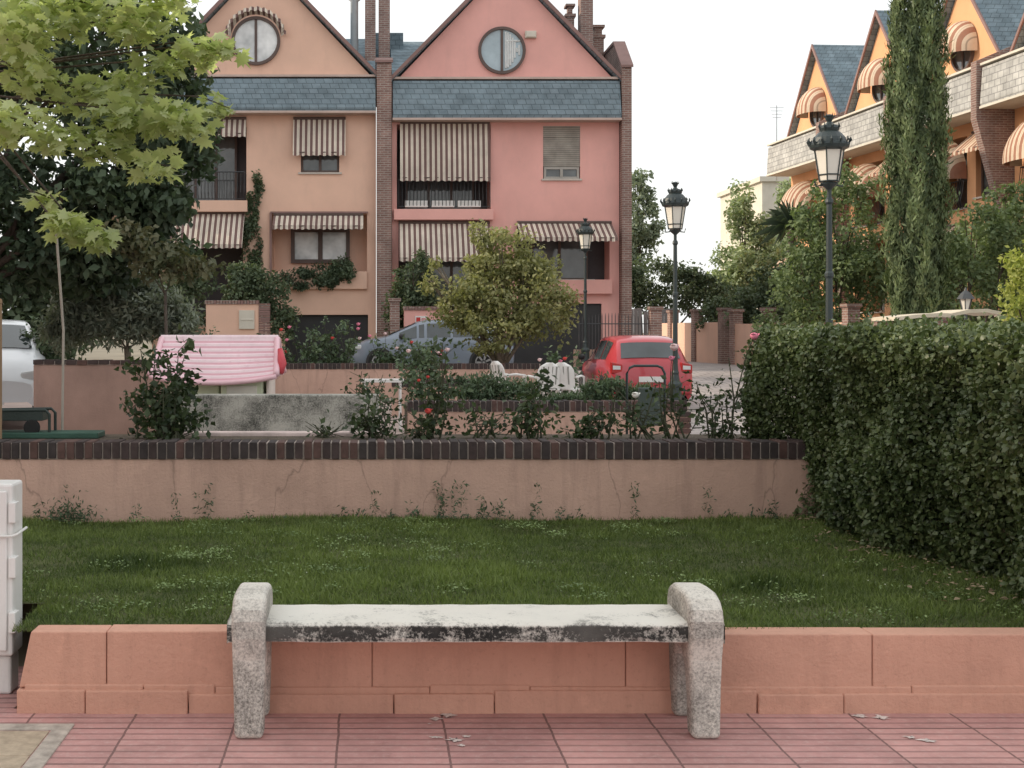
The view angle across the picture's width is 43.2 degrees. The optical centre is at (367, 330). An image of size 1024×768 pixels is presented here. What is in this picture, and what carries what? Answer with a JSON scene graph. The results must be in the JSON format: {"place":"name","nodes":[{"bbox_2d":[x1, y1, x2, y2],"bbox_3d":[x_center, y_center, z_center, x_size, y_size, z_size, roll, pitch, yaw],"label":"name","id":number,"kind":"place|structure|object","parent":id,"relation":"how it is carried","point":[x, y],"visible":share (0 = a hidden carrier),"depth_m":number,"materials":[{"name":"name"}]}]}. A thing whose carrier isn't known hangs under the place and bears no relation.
{"place":"outdoors","nodes":[
{"label":"outdoors","id":0,"kind":"place"},
{"bbox_2d":[147,335,286,423],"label":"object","id":1,"kind":"object","parent":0,"point":[240,364],"visible":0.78,"depth_m":12.68,"materials":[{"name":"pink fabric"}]},
{"bbox_2d":[2,398,521,433],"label":"terrace","id":2,"kind":"structure","parent":0,"point":[12,425],"depth_m":19.75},
{"bbox_2d":[2,320,56,406],"bbox_3d":[-5.839,0.569,19.562,2.080,1.502,4.480,0,0,-16],"label":"parked car","id":3,"kind":"object","parent":2,"relation":"on","point":[21,353],"visible":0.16,"depth_m":17.89,"materials":[{"name":"white paint"}]},
{"bbox_2d":[20,313,91,359],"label":"rose bush","id":4,"kind":"object","parent":2,"relation":"on","point":[45,348],"visible":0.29,"depth_m":18.93,"materials":[{"name":"green plant"}]},
{"bbox_2d":[33,359,168,433],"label":"garden wall","id":5,"kind":"structure","parent":2,"relation":"on","point":[93,391],"depth_m":14.00,"materials":[{"name":"paint"}]},
{"bbox_2d":[0,0,225,308],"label":"shade tree","id":6,"kind":"object","parent":2,"relation":"on","point":[100,193],"visible":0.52,"depth_m":15.13,"materials":[{"name":"green plant"}]},
{"bbox_2d":[34,274,205,359],"bbox_3d":[-3.314,-0.033,16.946,2.323,1.674,1.203,0,0,0],"label":"olive tree","id":7,"kind":"object","parent":2,"relation":"on","point":[138,312],"visible":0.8,"depth_m":16.73,"materials":[{"name":"green plant"}]},
{"bbox_2d":[94,216,227,334],"bbox_3d":[-2.299,0.059,14.169,1.501,2.684,0.877,0,0,0],"label":"young tree","id":8,"kind":"object","parent":2,"relation":"on","point":[149,263],"visible":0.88,"depth_m":14.07,"materials":[{"name":"green plant"}]},
{"bbox_2d":[340,365,392,408],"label":"rose bush","id":9,"kind":"object","parent":2,"relation":"on","point":[360,385],"visible":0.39,"depth_m":12.61,"materials":[{"name":"green plant"}]},
{"bbox_2d":[404,402,407,431],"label":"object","id":10,"kind":"structure","parent":2,"relation":"on","point":[405,413],"depth_m":15.37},
{"bbox_2d":[392,360,459,399],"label":"rose bush","id":11,"kind":"object","parent":10,"relation":"on","point":[419,391],"visible":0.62,"depth_m":14.97,"materials":[{"name":"green plant"}]},
{"bbox_2d":[447,368,510,399],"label":"rosemary shrub","id":12,"kind":"object","parent":10,"relation":"on","point":[478,393],"visible":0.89,"depth_m":15.01,"materials":[{"name":"green plant"}]},
{"bbox_2d":[481,375,542,400],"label":"rosemary shrub","id":13,"kind":"object","parent":10,"relation":"on","point":[513,387],"visible":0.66,"depth_m":14.98,"materials":[{"name":"green plant"}]},
{"bbox_2d":[536,390,597,400],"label":"rosemary shrub","id":14,"kind":"object","parent":10,"relation":"on","point":[572,396],"visible":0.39,"depth_m":14.98,"materials":[{"name":"green plant"}]},
{"bbox_2d":[572,370,635,399],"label":"rosemary shrub","id":15,"kind":"object","parent":10,"relation":"on","point":[605,384],"visible":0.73,"depth_m":15.00,"materials":[{"name":"green plant"}]},
{"bbox_2d":[613,379,669,399],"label":"rosemary shrub","id":16,"kind":"object","parent":10,"relation":"on","point":[637,386],"visible":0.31,"depth_m":15.07,"materials":[{"name":"green plant"}]},
{"bbox_2d":[275,363,540,397],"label":"garden wall","id":17,"kind":"structure","parent":2,"relation":"on","point":[314,378],"depth_m":26.70,"materials":[{"name":"paint"}]},
{"bbox_2d":[395,339,443,378],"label":"rose bush","id":18,"kind":"object","parent":2,"relation":"on","point":[413,352],"visible":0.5,"depth_m":21.44,"materials":[{"name":"green plant"}]},
{"bbox_2d":[392,379,488,415],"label":"garden wall","id":19,"kind":"structure","parent":2,"relation":"on","point":[404,394],"depth_m":21.00,"materials":[{"name":"paint"}]},
{"bbox_2d":[523,362,560,397],"bbox_3d":[2.955,0.967,21.586,0.580,0.873,0.566,0,0,-20],"label":"plastic chair","id":20,"kind":"object","parent":2,"relation":"on","point":[552,368],"visible":0.47,"depth_m":21.37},
{"bbox_2d":[407,400,690,433],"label":"garden wall","id":21,"kind":"structure","parent":2,"relation":"on","point":[577,409],"depth_m":14.40,"materials":[{"name":"paint"}]},
{"bbox_2d":[532,345,585,394],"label":"rose bush","id":22,"kind":"object","parent":2,"relation":"on","point":[554,358],"visible":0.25,"depth_m":23.97,"materials":[{"name":"green plant"}]},
{"bbox_2d":[551,362,584,393],"bbox_3d":[3.344,0.967,21.686,0.580,0.873,0.566,0,0,25],"label":"plastic chair","id":23,"kind":"object","parent":2,"relation":"on","point":[567,377],"visible":0.52,"depth_m":21.45,"materials":[{"name":"plastic"}]},
{"bbox_2d":[626,365,665,433],"bbox_3d":[2.930,0.878,13.485,0.428,1.044,0.089,0,0,0],"label":"litter bin","id":24,"kind":"object","parent":2,"relation":"on","point":[642,395],"visible":0.53,"depth_m":13.45,"materials":[{"name":"black metal"}]},
{"bbox_2d":[152,0,376,362],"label":"terraced house","id":25,"kind":"structure","parent":0,"point":[288,194],"depth_m":40.00,"materials":[{"name":"orange paint"}]},
{"bbox_2d":[174,136,236,199],"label":"window","id":26,"kind":"structure","parent":25,"relation":"in","point":[229,144],"depth_m":41.03,"materials":[{"name":"black glass"}]},
{"bbox_2d":[232,16,279,64],"bbox_3d":[-3.500,-9.050,39.960,1.520,1.520,0.120,0,0,0],"label":"round window","id":27,"kind":"structure","parent":25,"relation":"in","point":[259,34],"depth_m":39.97,"materials":[{"name":"white glass"}]},
{"bbox_2d":[298,155,341,173],"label":"window","id":28,"kind":"structure","parent":25,"relation":"in","point":[313,164],"depth_m":40.15,"materials":[{"name":"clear glass"}]},
{"bbox_2d":[291,228,349,262],"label":"window","id":29,"kind":"structure","parent":25,"relation":"in","point":[313,245],"depth_m":40.73,"materials":[{"name":"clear glass"}]},
{"bbox_2d":[285,315,367,362],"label":"garage door","id":30,"kind":"structure","parent":25,"relation":"in","point":[309,321],"depth_m":40.15,"materials":[{"name":"black metal"}]},
{"bbox_2d":[182,394,378,430],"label":"concrete wall","id":31,"kind":"structure","parent":0,"point":[263,412],"depth_m":12.00,"materials":[{"name":"concrete"}]},
{"bbox_2d":[14,333,643,708],"bbox_3d":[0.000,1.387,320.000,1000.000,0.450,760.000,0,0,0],"label":"ground","id":32,"kind":"structure","parent":0,"point":[100,353],"depth_m":55.61,"materials":[{"name":"concrete"}]},
{"bbox_2d":[0,93,106,359],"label":"backdrop tree","id":33,"kind":"object","parent":32,"relation":"on","point":[17,310],"visible":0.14,"depth_m":35.41,"materials":[{"name":"green plant"}]},
{"bbox_2d":[138,253,221,331],"bbox_3d":[-6.202,-0.681,37.865,3.770,3.871,1.373,0,0,0],"label":"house shrub","id":34,"kind":"object","parent":32,"relation":"on","point":[193,292],"visible":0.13,"depth_m":37.74,"materials":[{"name":"green plant"}]},
{"bbox_2d":[205,300,270,334],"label":"entrance pier","id":35,"kind":"structure","parent":32,"relation":"on","point":[235,317],"depth_m":37.50,"materials":[{"name":"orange paint"}]},
{"bbox_2d":[220,260,301,343],"bbox_3d":[-3.213,-0.434,38.178,2.524,3.380,1.292,0,0,0],"label":"house shrub","id":36,"kind":"object","parent":32,"relation":"on","point":[245,281],"visible":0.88,"depth_m":38.00,"materials":[{"name":"green plant"}]},
{"bbox_2d":[279,325,337,363],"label":"rose bush","id":37,"kind":"object","parent":32,"relation":"on","point":[316,348],"visible":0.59,"depth_m":27.22,"materials":[{"name":"green plant"}]},
{"bbox_2d":[319,316,361,363],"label":"rose bush","id":38,"kind":"object","parent":32,"relation":"on","point":[350,350],"visible":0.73,"depth_m":27.19,"materials":[{"name":"green plant"}]},
{"bbox_2d":[368,332,412,363],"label":"rose bush","id":39,"kind":"object","parent":32,"relation":"on","point":[384,358],"visible":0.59,"depth_m":27.34,"materials":[{"name":"green plant"}]},
{"bbox_2d":[380,246,453,333],"bbox_3d":[1.506,-0.648,38.236,2.298,3.807,1.299,0,0,0],"label":"house shrub","id":40,"kind":"object","parent":32,"relation":"on","point":[405,292],"visible":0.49,"depth_m":38.02,"materials":[{"name":"green plant"}]},
{"bbox_2d":[403,306,456,326],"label":"entrance pier","id":41,"kind":"structure","parent":32,"relation":"on","point":[412,314],"depth_m":37.30,"materials":[{"name":"pink paint"}]},
{"bbox_2d":[348,320,513,363],"bbox_3d":[1.710,0.429,35.200,4.480,1.502,2.080,0,0,0],"label":"parked car","id":42,"kind":"object","parent":32,"relation":"on","point":[422,332],"visible":0.33,"depth_m":34.37,"materials":[{"name":"blue paint"}]},
{"bbox_2d":[414,218,583,362],"bbox_3d":[2.881,-0.545,28.220,3.710,3.903,2.500,0,0,0],"label":"ornamental tree","id":43,"kind":"object","parent":32,"relation":"on","point":[474,320],"visible":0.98,"depth_m":27.89,"materials":[{"name":"green plant"}]},
{"bbox_2d":[375,0,632,365],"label":"terraced house","id":44,"kind":"structure","parent":32,"relation":"on","point":[499,113],"depth_m":40.00,"materials":[{"name":"pink paint"}]},
{"bbox_2d":[405,180,473,208],"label":"window","id":45,"kind":"structure","parent":44,"relation":"in","point":[416,185],"depth_m":41.08,"materials":[{"name":"glass"}]},
{"bbox_2d":[412,261,470,304],"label":"window","id":46,"kind":"structure","parent":44,"relation":"in","point":[450,268],"depth_m":40.93,"materials":[{"name":"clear glass"}]},
{"bbox_2d":[478,26,525,73],"bbox_3d":[4.180,-8.750,39.960,1.480,1.480,0.120,0,0,0],"label":"round window","id":47,"kind":"structure","parent":44,"relation":"in","point":[491,49],"depth_m":39.97,"materials":[{"name":"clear glass"}]},
{"bbox_2d":[512,304,600,365],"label":"garage door","id":48,"kind":"structure","parent":44,"relation":"in","point":[531,354],"depth_m":40.10,"materials":[{"name":"black metal"}]},
{"bbox_2d":[541,167,581,180],"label":"window","id":49,"kind":"structure","parent":44,"relation":"in","point":[550,173],"depth_m":40.03,"materials":[{"name":"clear glass"}]},
{"bbox_2d":[531,240,594,279],"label":"window","id":50,"kind":"structure","parent":44,"relation":"in","point":[573,266],"depth_m":40.83,"materials":[{"name":"grey glass"}]},
{"bbox_2d":[632,167,665,334],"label":"garden tree","id":51,"kind":"object","parent":32,"relation":"on","point":[644,234],"visible":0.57,"depth_m":65.51,"materials":[{"name":"green plant"}]},
{"bbox_2d":[632,254,736,322],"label":"tree","id":52,"kind":"object","parent":32,"relation":"on","point":[694,284],"visible":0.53,"depth_m":54.07,"materials":[{"name":"green plant"}]},
{"bbox_2d":[662,308,732,363],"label":"garden wall","id":53,"kind":"structure","parent":32,"relation":"on","point":[708,342],"depth_m":46.29,"materials":[{"name":"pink paint"}]},
{"bbox_2d":[695,282,758,331],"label":"clipped shrub","id":54,"kind":"object","parent":32,"relation":"on","point":[709,307],"visible":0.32,"depth_m":46.25,"materials":[{"name":"green plant"}]},
{"bbox_2d":[704,178,786,305],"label":"garden tree","id":55,"kind":"object","parent":32,"relation":"on","point":[740,266],"visible":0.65,"depth_m":57.66,"materials":[{"name":"green plant"}]},
{"bbox_2d":[733,177,790,319],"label":"garden tree","id":56,"kind":"object","parent":32,"relation":"on","point":[786,187],"visible":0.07,"depth_m":71.63,"materials":[{"name":"green plant"}]},
{"bbox_2d":[751,199,811,304],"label":"palm tree","id":57,"kind":"object","parent":32,"relation":"on","point":[779,219],"visible":0.3,"depth_m":48.83,"materials":[{"name":"green plant"}]},
{"bbox_2d":[720,226,868,328],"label":"garden tree","id":58,"kind":"object","parent":32,"relation":"on","point":[747,299],"visible":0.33,"depth_m":43.78,"materials":[{"name":"green plant"}]},
{"bbox_2d":[727,303,861,364],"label":"garden wall","id":59,"kind":"structure","parent":32,"relation":"on","point":[739,333],"depth_m":42.27,"materials":[{"name":"brown paint"}]},
{"bbox_2d":[751,292,861,330],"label":"clipped shrub","id":60,"kind":"object","parent":32,"relation":"on","point":[766,319],"visible":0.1,"depth_m":38.96,"materials":[{"name":"green plant"}]},
{"bbox_2d":[766,158,902,327],"bbox_3d":[13.235,-1.785,35.919,4.279,6.181,2.850,0,0,0],"label":"garden tree","id":61,"kind":"object","parent":32,"relation":"on","point":[848,269],"visible":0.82,"depth_m":35.72,"materials":[{"name":"green plant"}]},
{"bbox_2d":[874,0,959,326],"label":"cypress tree","id":62,"kind":"object","parent":32,"relation":"on","point":[918,85],"visible":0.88,"depth_m":29.57,"materials":[{"name":"green plant"}]},
{"bbox_2d":[901,179,1023,325],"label":"garden tree","id":63,"kind":"object","parent":32,"relation":"on","point":[999,231],"visible":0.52,"depth_m":30.12,"materials":[{"name":"green plant"}]},
{"bbox_2d":[945,197,1023,321],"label":"garden tree","id":64,"kind":"object","parent":32,"relation":"on","point":[974,238],"visible":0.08,"depth_m":32.90,"materials":[{"name":"green plant"}]},
{"bbox_2d":[993,240,1023,322],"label":"ornamental shrub","id":65,"kind":"object","parent":32,"relation":"on","point":[1015,265],"visible":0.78,"depth_m":20.04,"materials":[{"name":"green plant"}]},
{"bbox_2d":[11,434,750,439],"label":"flower bed soil","id":66,"kind":"structure","parent":0,"point":[443,436],"depth_m":9.59,"materials":[{"name":"soil"}]},
{"bbox_2d":[0,299,1,438],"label":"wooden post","id":67,"kind":"object","parent":66,"relation":"on","point":[0,368],"visible":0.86,"depth_m":9.29,"materials":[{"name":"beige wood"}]},
{"bbox_2d":[2,407,104,438],"bbox_3d":[-2.500,0.715,9.610,1.000,0.271,0.260,0,0,0],"label":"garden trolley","id":68,"kind":"object","parent":66,"relation":"on","point":[31,416],"visible":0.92,"depth_m":9.51,"materials":[{"name":"metal"}]},
{"bbox_2d":[55,234,64,429],"bbox_3d":[-2.348,0.025,9.750,0.075,1.551,0.040,0,0,0],"label":"trunk","id":69,"kind":"object","parent":66,"relation":"on","point":[63,340],"visible":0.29,"depth_m":9.74,"materials":[{"name":"wood"}]},
{"bbox_2d":[0,0,252,256],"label":"maple tree","id":70,"kind":"object","parent":66,"relation":"on","point":[24,40],"visible":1,"depth_m":8.65,"materials":[{"name":"green plant"}]},
{"bbox_2d":[113,324,206,439],"bbox_3d":[-1.551,0.430,9.517,0.672,0.967,0.482,0,0,-22],"label":"rose bush","id":71,"kind":"object","parent":66,"relation":"on","point":[146,400],"visible":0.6,"depth_m":9.49,"materials":[{"name":"green plant"}]},
{"bbox_2d":[142,375,215,439],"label":"rose bush","id":72,"kind":"object","parent":66,"relation":"on","point":[185,419],"visible":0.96,"depth_m":9.31,"materials":[{"name":"green plant"}]},
{"bbox_2d":[183,431,380,435],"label":"stone kerb","id":73,"kind":"structure","parent":66,"relation":"on","point":[265,433],"depth_m":9.72,"materials":[{"name":"stone"}]},
{"bbox_2d":[305,408,355,437],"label":"rose bush","id":74,"kind":"object","parent":66,"relation":"on","point":[326,433],"visible":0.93,"depth_m":9.59,"materials":[{"name":"green plant"}]},
{"bbox_2d":[342,380,408,439],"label":"rose bush","id":75,"kind":"object","parent":66,"relation":"on","point":[365,423],"visible":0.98,"depth_m":9.47,"materials":[{"name":"green plant"}]},
{"bbox_2d":[389,405,448,439],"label":"rose bush","id":76,"kind":"object","parent":66,"relation":"on","point":[417,430],"visible":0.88,"depth_m":9.37,"materials":[{"name":"green plant"}]},
{"bbox_2d":[409,328,473,438],"bbox_3d":[0.545,0.420,9.527,0.492,0.881,0.437,0,0,0],"label":"rose bush","id":77,"kind":"object","parent":66,"relation":"on","point":[432,394],"visible":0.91,"depth_m":9.49,"materials":[{"name":"green plant"}]},
{"bbox_2d":[461,398,518,438],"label":"rose bush","id":78,"kind":"object","parent":66,"relation":"on","point":[491,422],"visible":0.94,"depth_m":9.54,"materials":[{"name":"green plant"}]},
{"bbox_2d":[496,368,564,438],"bbox_3d":[1.199,0.578,9.496,0.539,0.602,0.423,0,0,0],"label":"rose bush","id":79,"kind":"object","parent":66,"relation":"on","point":[523,409],"visible":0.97,"depth_m":9.46,"materials":[{"name":"green plant"}]},
{"bbox_2d":[552,394,624,438],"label":"rose bush","id":80,"kind":"object","parent":66,"relation":"on","point":[588,431],"visible":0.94,"depth_m":9.47,"materials":[{"name":"green plant"}]},
{"bbox_2d":[596,384,679,439],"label":"rose bush","id":81,"kind":"object","parent":66,"relation":"on","point":[633,419],"visible":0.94,"depth_m":9.43,"materials":[{"name":"green plant"}]},
{"bbox_2d":[640,344,714,438],"bbox_3d":[2.256,0.491,9.409,0.569,0.796,0.402,0,0,0],"label":"rose bush","id":82,"kind":"object","parent":66,"relation":"on","point":[673,347],"visible":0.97,"depth_m":9.40,"materials":[{"name":"green plant"}]},
{"bbox_2d":[679,333,758,439],"bbox_3d":[2.592,0.433,9.411,0.605,0.840,0.420,0,0,0],"label":"rose bush","id":83,"kind":"object","parent":66,"relation":"on","point":[722,430],"visible":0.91,"depth_m":9.39,"materials":[{"name":"green plant"}]},
{"bbox_2d":[388,298,400,332],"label":"brick pillar","id":84,"kind":"structure","parent":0,"point":[394,314],"depth_m":37.26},
{"bbox_2d":[0,0,942,332],"label":"sky","id":85,"kind":"structure","parent":0,"point":[707,75],"materials":[{"name":"white"}]},
{"bbox_2d":[0,666,1023,767],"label":"pavement","id":86,"kind":"structure","parent":0,"point":[742,740],"depth_m":4.99,"materials":[{"name":"pink tile"}]},
{"bbox_2d":[0,480,27,693],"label":"utility cabinet","id":87,"kind":"object","parent":86,"relation":"on","point":[11,530],"visible":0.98,"depth_m":5.60,"materials":[{"name":"white plastic"}]},
{"bbox_2d":[0,724,74,767],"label":"utility cover","id":88,"kind":"object","parent":86,"relation":"on","point":[19,744],"visible":1,"depth_m":4.95,"materials":[{"name":"beige concrete"}]},
{"bbox_2d":[227,582,724,737],"bbox_3d":[0.423,1.320,5.195,1.957,0.560,0.420,0,0,0],"label":"park bench","id":89,"kind":"object","parent":86,"relation":"on","point":[686,622],"visible":1,"depth_m":5.03,"materials":[{"name":"stone"}]},
{"bbox_2d":[17,624,1023,713],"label":"garden wall","id":90,"kind":"structure","parent":86,"relation":"on","point":[142,669],"depth_m":5.37,"materials":[{"name":"paint"}]},
{"bbox_2d":[12,511,1023,632],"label":"lawn ground","id":91,"kind":"structure","parent":0,"point":[337,554],"depth_m":7.04,"materials":[{"name":"plant"}]},
{"bbox_2d":[26,479,780,523],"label":"wall weeds","id":92,"kind":"object","parent":91,"relation":"on","point":[71,517],"depth_m":8.74,"materials":[{"name":"green plant"}]},
{"bbox_2d":[0,438,833,521],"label":"garden wall","id":93,"kind":"structure","parent":91,"relation":"on","point":[118,479],"depth_m":8.83,"materials":[{"name":"paint"}]},
{"bbox_2d":[24,513,1021,624],"bbox_3d":[0.739,1.267,7.163,5.637,0.040,3.294,0,0,0],"label":"lawn clover","id":94,"kind":"object","parent":91,"relation":"on","point":[330,568],"depth_m":6.97,"materials":[{"name":"plant"}]},
{"bbox_2d":[736,310,1023,610],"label":"hedge","id":95,"kind":"object","parent":91,"relation":"on","point":[918,426],"visible":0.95,"depth_m":7.13,"materials":[{"name":"green plant"}]},
{"bbox_2d":[784,513,1023,601],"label":"fallen leaves","id":96,"kind":"object","parent":91,"relation":"on","point":[955,598],"visible":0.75,"depth_m":6.74,"materials":[{"name":"green plant"}]},
{"bbox_2d":[647,306,663,335],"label":"brick pillar","id":97,"kind":"structure","parent":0,"point":[655,319],"depth_m":36.84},
{"bbox_2d":[541,361,795,437],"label":"road","id":98,"kind":"structure","parent":0,"point":[706,373],"depth_m":30.96,"materials":[{"name":"asphalt"}]},
{"bbox_2d":[575,218,594,370],"bbox_3d":[6.280,-1.059,37.002,0.577,4.419,0.562,0,0,0],"label":"street lamp","id":99,"kind":"object","parent":98,"relation":"on","point":[584,231],"visible":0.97,"depth_m":36.94,"materials":[{"name":"black metal"}]},
{"bbox_2d":[579,313,648,352],"bbox_3d":[7.100,0.315,36.998,2.023,1.670,0.027,0,0,0],"label":"iron fence","id":100,"kind":"object","parent":98,"relation":"on","point":[615,323],"visible":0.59,"depth_m":36.99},
{"bbox_2d":[578,335,691,401],"bbox_3d":[5.630,0.834,27.345,2.040,1.492,4.070,0,0,0],"label":"parked car","id":101,"kind":"object","parent":98,"relation":"on","point":[613,356],"visible":0.41,"depth_m":25.60,"materials":[{"name":"red paint"}]},
{"bbox_2d":[632,308,672,334],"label":"metal gate","id":102,"kind":"structure","parent":98,"relation":"on","point":[636,313],"depth_m":53.00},
{"bbox_2d":[660,181,689,399],"bbox_3d":[5.760,-0.604,24.002,0.576,4.409,0.561,0,0,0],"label":"street lamp","id":103,"kind":"object","parent":98,"relation":"on","point":[675,203],"visible":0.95,"depth_m":23.95,"materials":[{"name":"black metal"}]},
{"bbox_2d":[806,112,851,326],"bbox_3d":[6.270,-0.680,17.402,0.596,4.560,0.580,0,0,0],"label":"street lamp","id":104,"kind":"object","parent":98,"relation":"on","point":[829,144],"visible":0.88,"depth_m":17.34,"materials":[{"name":"black metal"}]},
{"bbox_2d":[871,309,1001,323],"bbox_3d":[9.750,0.615,22.000,1.800,1.970,1.000,0,0,0],"label":"garden canopy","id":105,"kind":"object","parent":98,"relation":"on","point":[972,312],"visible":0.54,"depth_m":21.50,"materials":[{"name":"beige fabric"}]},
{"bbox_2d":[717,176,790,269],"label":"apartment building","id":106,"kind":"structure","parent":0,"point":[765,189],"depth_m":76.90,"materials":[{"name":"beige paint"}]},
{"bbox_2d":[766,44,863,319],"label":"terraced house","id":107,"kind":"structure","parent":0,"point":[828,77],"depth_m":51.28,"materials":[{"name":"orange paint"}]},
{"bbox_2d":[822,10,919,319],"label":"terraced house","id":108,"kind":"structure","parent":0,"point":[858,123],"depth_m":46.21,"materials":[{"name":"orange paint"}]},
{"bbox_2d":[907,0,1023,324],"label":"terraced house","id":109,"kind":"structure","parent":0,"point":[979,31],"depth_m":39.34,"materials":[{"name":"orange paint"}]},
{"bbox_2d":[948,153,966,211],"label":"window","id":110,"kind":"structure","parent":109,"relation":"in","point":[963,200],"depth_m":42.32,"materials":[{"name":"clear glass"}]},
{"bbox_2d":[951,50,974,71],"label":"round window","id":111,"kind":"structure","parent":109,"relation":"in","point":[961,60],"depth_m":40.50,"materials":[{"name":"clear glass"}]},
{"bbox_2d":[979,13,1023,245],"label":"terraced house","id":112,"kind":"structure","parent":0,"point":[1002,84],"depth_m":36.67,"materials":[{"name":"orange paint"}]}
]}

